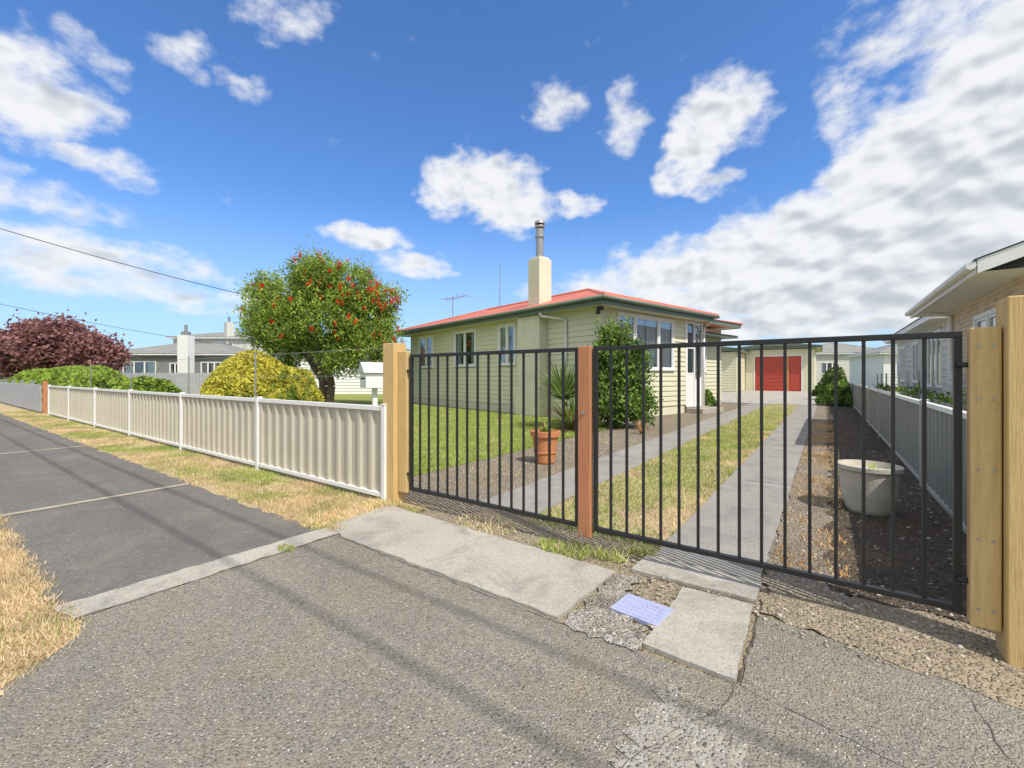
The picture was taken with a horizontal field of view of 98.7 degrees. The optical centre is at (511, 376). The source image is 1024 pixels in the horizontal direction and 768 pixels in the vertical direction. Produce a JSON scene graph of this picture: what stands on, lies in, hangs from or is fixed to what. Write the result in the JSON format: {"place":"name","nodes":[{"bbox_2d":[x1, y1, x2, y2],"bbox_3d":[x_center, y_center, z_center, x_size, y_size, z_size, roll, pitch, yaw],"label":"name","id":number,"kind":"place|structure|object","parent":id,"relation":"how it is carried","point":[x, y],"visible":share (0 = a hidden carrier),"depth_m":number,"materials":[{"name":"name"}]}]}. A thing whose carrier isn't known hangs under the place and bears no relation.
{"place":"outdoors","nodes":[
{"label":"outdoors","id":0,"kind":"place"},
{"bbox_2d":[0,414,315,621],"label":"footpath","id":1,"kind":"structure","parent":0,"point":[96,547],"depth_m":3.65,"materials":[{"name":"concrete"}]},
{"bbox_2d":[0,445,85,453],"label":"path joint","id":2,"kind":"object","parent":1,"relation":"on","point":[43,449],"visible":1,"depth_m":7.05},
{"bbox_2d":[0,483,188,516],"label":"path joint","id":3,"kind":"object","parent":1,"relation":"on","point":[37,509],"visible":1,"depth_m":4.19,"materials":[{"name":"concrete"}]},
{"bbox_2d":[53,526,337,618],"bbox_3d":[-1.796,1.183,2.817,0.253,0.001,1.569,0,0,36],"label":"concrete edging","id":4,"kind":"object","parent":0,"point":[111,598],"visible":0.96,"depth_m":2.58,"materials":[{"name":"concrete"}]},
{"bbox_2d":[278,541,295,552],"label":"grass tuft","id":5,"kind":"object","parent":4,"relation":"on","point":[288,547],"visible":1,"depth_m":3.00,"materials":[{"name":"plant"}]},
{"bbox_2d":[196,391,617,475],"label":"lawn","id":6,"kind":"structure","parent":0,"point":[351,398],"depth_m":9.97,"materials":[{"name":"plant"}]},
{"bbox_2d":[7,365,85,384],"bbox_3d":[-23.046,0.319,22.550,4.588,1.827,4.568,0,0,36],"label":"green hedge bush","id":7,"kind":"object","parent":6,"relation":"on","point":[51,375],"visible":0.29,"depth_m":21.59,"materials":[{"name":"green plant"}]},
{"bbox_2d":[51,365,130,389],"bbox_3d":[-20.124,0.318,21.532,3.869,1.826,3.911,0,0,36],"label":"green hedge bush","id":8,"kind":"object","parent":6,"relation":"on","point":[104,377],"visible":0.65,"depth_m":20.75,"materials":[{"name":"green plant"}]},
{"bbox_2d":[124,375,181,392],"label":"green hedge bush","id":9,"kind":"object","parent":6,"relation":"on","point":[145,383],"visible":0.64,"depth_m":19.16,"materials":[{"name":"green plant"}]},
{"bbox_2d":[121,372,241,396],"bbox_3d":[-17.912,0.500,24.054,7.020,1.400,0.020,0,0,0],"label":"paling fence","id":10,"kind":"object","parent":6,"relation":"on","point":[180,380],"visible":0.34,"depth_m":24.04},
{"bbox_2d":[79,348,375,396],"bbox_3d":[-7.442,0.425,9.017,15.400,1.550,0.023,0,0,36],"label":"wire trellis","id":11,"kind":"object","parent":6,"relation":"on","point":[131,362],"visible":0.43,"depth_m":7.79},
{"bbox_2d":[200,350,295,397],"bbox_3d":[-9.539,0.128,16.223,3.135,2.191,3.086,0,0,-14],"label":"golden round bush","id":12,"kind":"object","parent":6,"relation":"on","point":[231,376],"visible":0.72,"depth_m":15.14,"materials":[{"name":"yellow plant"}]},
{"bbox_2d":[264,365,324,401],"bbox_3d":[-7.724,0.400,15.620,2.100,1.644,2.058,0,0,36],"label":"golden round bush","id":13,"kind":"object","parent":6,"relation":"on","point":[293,382],"visible":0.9,"depth_m":15.15,"materials":[{"name":"yellow plant"}]},
{"bbox_2d":[229,234,409,402],"bbox_3d":[-7.697,-2.124,17.988,7.249,6.702,4.506,0,0,-10],"label":"bottlebrush tree","id":14,"kind":"object","parent":6,"relation":"on","point":[320,295],"visible":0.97,"depth_m":17.14,"materials":[{"name":"green plant"}]},
{"bbox_2d":[295,351,382,393],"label":"walls","id":15,"kind":"structure","parent":6,"relation":"on","point":[347,385],"depth_m":29.36,"materials":[{"name":"white paint"}]},
{"bbox_2d":[357,362,382,404],"bbox_3d":[-2.971,0.451,9.507,0.600,1.499,0.537,0,0,-34],"label":"letterbox","id":16,"kind":"object","parent":6,"relation":"on","point":[371,374],"visible":0.66,"depth_m":9.33,"materials":[{"name":"white paint"}]},
{"bbox_2d":[515,220,550,416],"bbox_3d":[0.835,-1.840,13.509,1.040,6.080,1.100,0,0,-39],"label":"chimney","id":17,"kind":"object","parent":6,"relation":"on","point":[531,332],"visible":0.9,"depth_m":13.35,"materials":[{"name":"beige paint"}]},
{"bbox_2d":[530,357,574,402],"bbox_3d":[1.111,0.061,10.085,2.316,1.082,2.356,0,0,36],"label":"cordyline plant","id":18,"kind":"object","parent":6,"relation":"on","point":[556,385],"visible":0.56,"depth_m":9.85,"materials":[{"name":"green plant"}]},
{"bbox_2d":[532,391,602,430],"bbox_3d":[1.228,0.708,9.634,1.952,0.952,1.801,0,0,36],"label":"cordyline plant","id":19,"kind":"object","parent":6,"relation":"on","point":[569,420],"visible":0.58,"depth_m":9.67,"materials":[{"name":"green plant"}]},
{"bbox_2d":[1,379,897,592],"bbox_3d":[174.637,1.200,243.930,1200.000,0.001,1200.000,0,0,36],"label":"ground","id":20,"kind":"structure","parent":0,"point":[2,380],"depth_m":14.90,"materials":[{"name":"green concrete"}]},
{"bbox_2d":[0,509,91,697],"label":"dry grass verge","id":21,"kind":"structure","parent":20,"relation":"on","point":[16,625],"depth_m":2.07,"materials":[{"name":"plant"}]},
{"bbox_2d":[0,309,138,378],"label":"plum tree","id":22,"kind":"object","parent":20,"relation":"on","point":[44,342],"visible":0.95,"depth_m":33.98,"materials":[{"name":"purple plant"}]},
{"bbox_2d":[177,324,194,372],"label":"brick chimney","id":23,"kind":"object","parent":20,"relation":"on","point":[185,344],"visible":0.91,"depth_m":43.04,"materials":[{"name":"white paint"}]},
{"bbox_2d":[2,304,209,342],"bbox_3d":[-36.014,-4.849,38.081,0.034,2.334,21.507,0,0,14],"label":"overhead cable","id":24,"kind":"object","parent":23,"relation":"on","point":[96,323],"visible":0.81,"depth_m":38.41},
{"bbox_2d":[118,343,278,387],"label":"grey bungalow","id":25,"kind":"object","parent":20,"relation":"on","point":[156,356],"visible":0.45,"depth_m":45.23,"materials":[{"name":"white paint"}]},
{"bbox_2d":[122,361,221,376],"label":"window frames","id":26,"kind":"structure","parent":25,"relation":"in","point":[125,361],"depth_m":45.18,"materials":[{"name":"white paint"}]},
{"bbox_2d":[124,362,219,375],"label":"window glass","id":27,"kind":"structure","parent":25,"relation":"in","point":[139,366],"depth_m":45.29,"materials":[{"name":"white"}]},
{"bbox_2d":[0,402,430,538],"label":"grass verge","id":28,"kind":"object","parent":20,"relation":"on","point":[9,408],"depth_m":5.24,"materials":[{"name":"plant"}]},
{"bbox_2d":[0,379,47,413],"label":"timber fence","id":29,"kind":"object","parent":28,"relation":"on","point":[32,396],"visible":0.99,"depth_m":15.47,"materials":[{"name":"grey wood"}]},
{"bbox_2d":[48,385,386,501],"bbox_3d":[-7.664,0.732,8.792,15.958,0.937,0.073,0,0,36],"label":"front steel fence","id":30,"kind":"object","parent":28,"relation":"on","point":[342,445],"visible":0.92,"depth_m":5.59,"materials":[{"name":"metal"}]},
{"bbox_2d":[376,497,403,506],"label":"grass tuft","id":31,"kind":"object","parent":28,"relation":"on","point":[389,503],"visible":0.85,"depth_m":4.06,"materials":[{"name":"plant"}]},
{"bbox_2d":[383,343,405,502],"bbox_3d":[-1.120,0.445,4.190,0.160,1.510,0.150,0,0,36],"label":"timber gate post","id":32,"kind":"object","parent":28,"relation":"on","point":[390,374],"visible":0.72,"depth_m":4.11,"materials":[{"name":"wood"}]},
{"bbox_2d":[398,351,409,492],"bbox_3d":[-1.009,0.425,4.101,0.115,1.310,0.045,0,0,36],"label":"timber gate rail","id":33,"kind":"object","parent":32,"relation":"attached to","point":[403,421],"visible":1,"depth_m":4.07,"materials":[{"name":"wood"}]},
{"bbox_2d":[173,338,294,362],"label":"walls","id":34,"kind":"structure","parent":20,"relation":"on","point":[237,343],"depth_m":52.15,"materials":[{"name":"paint"}]},
{"bbox_2d":[166,332,258,338],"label":"roof","id":35,"kind":"structure","parent":34,"relation":"on","point":[219,335],"depth_m":52.11,"materials":[{"name":"white paint"}]},
{"bbox_2d":[224,317,233,343],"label":"brick chimney","id":36,"kind":"object","parent":35,"relation":"on","point":[229,328],"visible":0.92,"depth_m":52.14,"materials":[{"name":"paint"}]},
{"bbox_2d":[411,307,695,421],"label":"walls","id":37,"kind":"structure","parent":20,"relation":"on","point":[581,326],"depth_m":14.60,"materials":[{"name":"beige paint"}]},
{"bbox_2d":[417,311,675,370],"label":"window frames","id":38,"kind":"structure","parent":37,"relation":"attached to","point":[619,314],"depth_m":14.44,"materials":[{"name":"wood"}]},
{"bbox_2d":[421,316,669,366],"bbox_3d":[-0.028,-0.960,15.778,10.551,1.580,2.724,0,0,36],"label":"window glass","id":39,"kind":"object","parent":38,"relation":"in","point":[647,330],"visible":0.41,"depth_m":13.67,"materials":[{"name":"glass"}]},
{"bbox_2d":[396,288,718,336],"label":"roof","id":40,"kind":"structure","parent":37,"relation":"on","point":[605,303],"depth_m":13.88,"materials":[{"name":"paint"}]},
{"bbox_2d":[0,228,395,327],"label":"overhead cable","id":41,"kind":"object","parent":40,"relation":"attached to","point":[119,262],"visible":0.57,"depth_m":16.93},
{"bbox_2d":[440,266,499,317],"bbox_3d":[-1.565,-3.350,18.626,3.360,2.100,0.955,0,0,36],"label":"tv antenna","id":42,"kind":"object","parent":40,"relation":"attached to","point":[469,296],"visible":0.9,"depth_m":19.09,"materials":[{"name":"metal"}]},
{"bbox_2d":[596,306,603,314],"bbox_3d":[2.203,-1.664,11.146,0.171,0.232,0.285,0,0,36],"label":"security light","id":43,"kind":"object","parent":40,"relation":"attached to","point":[599,309],"visible":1,"depth_m":11.13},
{"bbox_2d":[395,294,719,405],"bbox_3d":[0.766,-0.502,17.177,6.040,3.005,11.885,0,0,-39],"label":"gutter and downpipes","id":44,"kind":"object","parent":37,"relation":"attached to","point":[602,296],"visible":0.93,"depth_m":12.64,"materials":[{"name":"metal"}]},
{"bbox_2d":[696,327,721,404],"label":"wing walls","id":45,"kind":"structure","parent":20,"relation":"on","point":[711,379],"depth_m":17.77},
{"bbox_2d":[696,338,706,371],"bbox_3d":[7.173,-0.807,16.978,1.380,1.326,0.085,0,0,-39],"label":"window","id":46,"kind":"structure","parent":45,"relation":"attached to","point":[697,339],"depth_m":17.35,"materials":[{"name":"white paint"}]},
{"bbox_2d":[696,320,742,338],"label":"wing roof","id":47,"kind":"structure","parent":45,"relation":"on","point":[722,325],"depth_m":17.36,"materials":[{"name":"metal"}]},
{"bbox_2d":[721,346,749,391],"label":"garden shed","id":48,"kind":"structure","parent":20,"relation":"on","point":[729,369],"depth_m":32.79,"materials":[{"name":"paint"}]},
{"bbox_2d":[816,343,873,384],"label":"bungalow","id":49,"kind":"object","parent":20,"relation":"on","point":[824,359],"visible":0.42,"depth_m":59.34,"materials":[{"name":"white paint"}]},
{"bbox_2d":[821,363,833,373],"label":"window glass","id":50,"kind":"structure","parent":49,"relation":"in","point":[823,365],"depth_m":59.41,"materials":[{"name":"white"}]},
{"bbox_2d":[843,343,897,387],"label":"bungalow","id":51,"kind":"object","parent":20,"relation":"on","point":[878,360],"visible":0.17,"depth_m":45.29,"materials":[{"name":"white paint"}]},
{"bbox_2d":[877,370,966,407],"bbox_3d":[9.378,0.550,10.282,0.040,1.300,17.640,0,0,36],"label":"vine trellis","id":52,"kind":"object","parent":20,"relation":"on","point":[932,373],"visible":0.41,"depth_m":8.74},
{"bbox_2d":[872,382,966,406],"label":"garden roses","id":53,"kind":"object","parent":52,"relation":"attached to","point":[914,392],"visible":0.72,"depth_m":9.18,"materials":[{"name":"green plant"}]},
{"bbox_2d":[0,534,1023,767],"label":"driveway apron","id":54,"kind":"object","parent":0,"point":[78,703],"visible":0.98,"depth_m":1.66,"materials":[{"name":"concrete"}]},
{"bbox_2d":[76,534,333,617],"bbox_3d":[-1.717,1.181,2.708,0.036,0.001,1.396,0,0,35],"label":"pavement crack","id":55,"kind":"object","parent":54,"relation":"on","point":[184,583],"visible":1,"depth_m":2.47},
{"bbox_2d":[336,535,566,624],"bbox_3d":[-0.397,1.185,2.585,2.336,0.001,0.040,0,0,36],"label":"pavement crack","id":56,"kind":"object","parent":54,"relation":"on","point":[455,583],"visible":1,"depth_m":2.52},
{"bbox_2d":[607,684,747,767],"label":"cement patch","id":57,"kind":"object","parent":54,"relation":"on","point":[697,743],"visible":1,"depth_m":1.43,"materials":[{"name":"concrete"}]},
{"bbox_2d":[622,681,739,767],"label":"pavement crack","id":58,"kind":"object","parent":54,"relation":"on","point":[683,725],"visible":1,"depth_m":1.49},
{"bbox_2d":[741,685,906,767],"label":"pavement crack","id":59,"kind":"object","parent":54,"relation":"on","point":[830,729],"visible":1,"depth_m":1.47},
{"bbox_2d":[961,687,1015,764],"bbox_3d":[1.546,1.185,1.322,0.044,0.001,0.781,0,0,22],"label":"pavement crack","id":60,"kind":"object","parent":54,"relation":"on","point":[992,732],"visible":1,"depth_m":1.46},
{"bbox_2d":[0,0,1023,349],"label":"sky","id":61,"kind":"structure","parent":0,"point":[779,169],"materials":[{"name":"blue"}]},
{"bbox_2d":[295,409,956,685],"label":"bare earth","id":62,"kind":"structure","parent":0,"point":[665,591],"depth_m":3.07,"materials":[{"name":"soil"}]},
{"bbox_2d":[331,506,614,620],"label":"concrete slab","id":63,"kind":"structure","parent":62,"relation":"on","point":[557,587],"depth_m":2.82,"materials":[{"name":"concrete"}]},
{"bbox_2d":[325,522,345,530],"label":"grass tuft","id":64,"kind":"object","parent":63,"relation":"on","point":[334,527],"visible":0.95,"depth_m":3.41,"materials":[{"name":"plant"}]},
{"bbox_2d":[23,488,716,766],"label":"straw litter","id":65,"kind":"object","parent":63,"relation":"on","point":[318,635],"visible":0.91,"depth_m":2.02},
{"bbox_2d":[455,513,519,534],"bbox_3d":[-0.201,1.166,3.485,0.574,0.045,0.423,0,0,11],"label":"grass tuft","id":66,"kind":"object","parent":62,"relation":"on","point":[482,525],"visible":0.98,"depth_m":3.47,"materials":[{"name":"plant"}]},
{"bbox_2d":[531,534,597,559],"bbox_3d":[0.370,1.158,3.019,0.526,0.060,0.315,0,0,36],"label":"grass tuft","id":67,"kind":"object","parent":62,"relation":"on","point":[545,547],"visible":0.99,"depth_m":3.00,"materials":[{"name":"plant"}]},
{"bbox_2d":[406,402,750,511],"bbox_3d":[4.401,1.192,12.161,2.273,0.001,19.192,0,0,36],"label":"gravel bed","id":68,"kind":"object","parent":62,"relation":"on","point":[669,423],"visible":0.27,"depth_m":5.73,"materials":[{"name":"gravel"}]},
{"bbox_2d":[417,430,667,501],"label":"weeds","id":69,"kind":"object","parent":68,"relation":"on","point":[525,472],"visible":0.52,"depth_m":5.51,"materials":[{"name":"plant"}]},
{"bbox_2d":[530,429,560,464],"bbox_3d":[0.456,0.966,6.032,0.420,0.445,0.420,0,0,36],"label":"terracotta pot","id":70,"kind":"object","parent":68,"relation":"on","point":[543,447],"visible":0.75,"depth_m":5.89,"materials":[{"name":"ceramic"}]},
{"bbox_2d":[538,421,553,431],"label":"pot succulent","id":71,"kind":"object","parent":70,"relation":"in","point":[544,428],"visible":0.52,"depth_m":6.05,"materials":[{"name":"green plant"}]},
{"bbox_2d":[156,431,1023,748],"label":"loose stones","id":72,"kind":"object","parent":68,"relation":"on","point":[920,651],"visible":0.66,"depth_m":2.26,"materials":[{"name":"gravel"}]},
{"bbox_2d":[573,314,663,427],"bbox_3d":[2.447,-0.136,10.170,1.899,2.681,1.819,0,0,36],"label":"corner shrub","id":73,"kind":"object","parent":68,"relation":"on","point":[609,335],"visible":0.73,"depth_m":9.87,"materials":[{"name":"green plant"}]},
{"bbox_2d":[636,420,650,433],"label":"flax plant","id":74,"kind":"object","parent":68,"relation":"on","point":[639,427],"visible":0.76,"depth_m":9.05,"materials":[{"name":"brown plant"}]},
{"bbox_2d":[685,321,723,413],"bbox_3d":[6.002,-0.300,14.907,1.400,3.000,1.700,0,0,-39],"label":"porch","id":75,"kind":"object","parent":68,"relation":"on","point":[691,406],"visible":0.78,"depth_m":14.57,"materials":[{"name":"white paint"}]},
{"bbox_2d":[705,389,716,406],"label":"shrub","id":76,"kind":"object","parent":68,"relation":"on","point":[711,400],"visible":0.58,"depth_m":16.10,"materials":[{"name":"green plant"}]},
{"bbox_2d":[564,574,649,650],"bbox_3d":[0.588,1.182,2.266,0.411,0.001,0.731,0,0,36],"label":"broken concrete","id":77,"kind":"object","parent":62,"relation":"on","point":[631,632],"visible":1,"depth_m":2.13,"materials":[{"name":"concrete"}]},
{"bbox_2d":[590,546,629,562],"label":"grass tuft","id":78,"kind":"object","parent":62,"relation":"on","point":[602,553],"visible":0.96,"depth_m":2.87,"materials":[{"name":"plant"}]},
{"bbox_2d":[482,403,765,517],"bbox_3d":[5.405,1.188,11.569,0.664,0.015,18.906,0,0,36],"label":"driveway strip","id":79,"kind":"object","parent":62,"relation":"on","point":[669,441],"visible":0.69,"depth_m":5.74,"materials":[{"name":"concrete"}]},
{"bbox_2d":[624,543,658,556],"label":"grass tuft","id":80,"kind":"object","parent":62,"relation":"on","point":[644,551],"visible":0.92,"depth_m":2.94,"materials":[{"name":"plant"}]},
{"bbox_2d":[610,593,673,625],"bbox_3d":[0.657,1.183,2.223,0.250,0.024,0.200,0,0,42],"label":"water meter lid","id":81,"kind":"object","parent":62,"relation":"on","point":[634,607],"visible":0.98,"depth_m":2.21,"materials":[{"name":"plastic"}]},
{"bbox_2d":[631,554,761,602],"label":"concrete slab","id":82,"kind":"structure","parent":62,"relation":"on","point":[710,580],"depth_m":2.56,"materials":[{"name":"concrete"}]},
{"bbox_2d":[642,587,752,683],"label":"concrete slab","id":83,"kind":"structure","parent":62,"relation":"on","point":[705,632],"depth_m":2.01,"materials":[{"name":"concrete"}]},
{"bbox_2d":[655,405,816,581],"bbox_3d":[6.740,1.188,10.477,0.637,0.015,19.124,0,0,36],"label":"driveway strip","id":84,"kind":"object","parent":62,"relation":"on","point":[797,435],"visible":0.78,"depth_m":3.83,"materials":[{"name":"concrete"}]},
{"bbox_2d":[739,609,760,680],"bbox_3d":[1.073,1.186,1.969,0.024,0.001,0.651,0,0,36],"label":"pavement crack","id":85,"kind":"object","parent":62,"relation":"on","point":[748,647],"visible":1,"depth_m":1.93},
{"bbox_2d":[760,404,849,608],"bbox_3d":[10.033,1.183,14.231,0.466,0.001,29.223,0,0,36],"label":"gravel bed","id":86,"kind":"object","parent":62,"relation":"on","point":[818,590],"visible":0.47,"depth_m":3.31,"materials":[{"name":"gravel"}]},
{"bbox_2d":[771,421,856,580],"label":"weeds","id":87,"kind":"object","parent":86,"relation":"on","point":[831,435],"visible":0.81,"depth_m":4.26,"materials":[{"name":"plant"}]},
{"bbox_2d":[812,365,847,399],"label":"shrub","id":88,"kind":"object","parent":62,"relation":"on","point":[827,378],"visible":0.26,"depth_m":21.83,"materials":[{"name":"green plant"}]},
{"bbox_2d":[823,403,995,632],"bbox_3d":[10.539,1.182,13.963,1.016,0.001,29.124,0,0,36],"label":"garden bed","id":89,"kind":"object","parent":62,"relation":"on","point":[940,545],"visible":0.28,"depth_m":3.16,"materials":[{"name":"soil"}]},
{"bbox_2d":[814,379,852,406],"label":"shrub","id":90,"kind":"object","parent":89,"relation":"on","point":[825,396],"visible":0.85,"depth_m":17.44,"materials":[{"name":"green plant"}]},
{"bbox_2d":[838,459,903,515],"bbox_3d":[3.137,0.981,3.866,0.470,0.415,0.470,0,0,36],"label":"stone pot","id":91,"kind":"object","parent":89,"relation":"on","point":[878,492],"visible":0.84,"depth_m":3.73,"materials":[{"name":"stone"}]},
{"bbox_2d":[847,381,966,534],"bbox_3d":[10.280,0.724,12.902,0.073,0.952,27.050,0,0,36],"label":"side steel fence","id":92,"kind":"object","parent":89,"relation":"on","point":[908,431],"visible":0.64,"depth_m":4.71,"materials":[{"name":"metal"}]},
{"bbox_2d":[525,404,798,549],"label":"grass strip","id":93,"kind":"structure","parent":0,"point":[708,436],"depth_m":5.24,"materials":[{"name":"plant"}]},
{"bbox_2d":[721,390,823,405],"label":"concrete yard","id":94,"kind":"structure","parent":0,"point":[793,397],"depth_m":24.17,"materials":[{"name":"concrete"}]},
{"bbox_2d":[741,344,822,391],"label":"garage","id":95,"kind":"structure","parent":94,"relation":"on","point":[797,367],"depth_m":34.64,"materials":[{"name":"paint"}]},
{"bbox_2d":[754,355,802,390],"bbox_3d":[20.968,-0.220,34.699,3.300,2.840,0.140,0,0,36],"label":"roller door","id":96,"kind":"structure","parent":95,"relation":"in","point":[794,362],"depth_m":34.64,"materials":[{"name":"paint"}]},
{"bbox_2d":[761,586,1023,709],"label":"sandy soil","id":97,"kind":"structure","parent":0,"point":[909,645],"depth_m":1.99,"materials":[{"name":"gravel"}]},
{"bbox_2d":[996,295,1023,667],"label":"timber gate post","id":98,"kind":"object","parent":97,"relation":"on","point":[1010,322],"visible":0.8,"depth_m":1.80,"materials":[{"name":"wood"}]},
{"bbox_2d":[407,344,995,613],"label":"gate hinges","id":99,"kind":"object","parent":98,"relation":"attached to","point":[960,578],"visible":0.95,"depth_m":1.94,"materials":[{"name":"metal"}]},
{"bbox_2d":[409,347,577,526],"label":"steel gate","id":100,"kind":"structure","parent":99,"relation":"attached to","point":[548,517],"depth_m":3.46,"materials":[{"name":"metal"}]},
{"bbox_2d":[578,346,592,537],"bbox_3d":[0.504,0.448,3.018,0.095,1.305,0.045,0,0,36],"label":"timber gate stile","id":101,"kind":"object","parent":99,"relation":"attached to","point":[585,443],"visible":0.97,"depth_m":3.00,"materials":[{"name":"brown wood"}]},
{"bbox_2d":[593,331,962,612],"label":"steel gate","id":102,"kind":"structure","parent":99,"relation":"attached to","point":[956,603],"depth_m":2.29,"materials":[{"name":"metal"}]},
{"bbox_2d":[967,326,1001,631],"bbox_3d":[2.040,0.435,1.900,0.095,1.290,0.065,0,0,36],"label":"gate post","id":103,"kind":"object","parent":98,"relation":"attached to","point":[984,483],"visible":1,"depth_m":1.88,"materials":[{"name":"wood"}]},
{"bbox_2d":[897,319,947,406],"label":"walls","id":104,"kind":"structure","parent":0,"point":[942,324],"depth_m":14.61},
{"bbox_2d":[885,316,947,343],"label":"roof","id":105,"kind":"structure","parent":104,"relation":"on","point":[920,324],"depth_m":13.74,"materials":[{"name":"white paint"}]},
{"bbox_2d":[899,328,942,388],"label":"window frames","id":106,"kind":"structure","parent":104,"relation":"attached to","point":[901,358],"depth_m":14.28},
{"bbox_2d":[904,339,939,383],"bbox_3d":[14.863,-0.500,16.047,0.112,1.700,8.700,0,0,36],"label":"window glass","id":107,"kind":"object","parent":104,"relation":"attached to","point":[929,360],"visible":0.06,"depth_m":13.99,"materials":[{"name":"glass"}]},
{"bbox_2d":[951,276,1023,410],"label":"walls","id":108,"kind":"structure","parent":0,"point":[963,316],"depth_m":7.99,"materials":[{"name":"brick"}]},
{"bbox_2d":[921,308,995,406],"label":"window frames","id":109,"kind":"structure","parent":108,"relation":"attached to","point":[988,315],"depth_m":9.36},
{"bbox_2d":[904,240,1023,318],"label":"roof","id":110,"kind":"structure","parent":108,"relation":"on","point":[974,280],"depth_m":6.69,"materials":[{"name":"white paint"}]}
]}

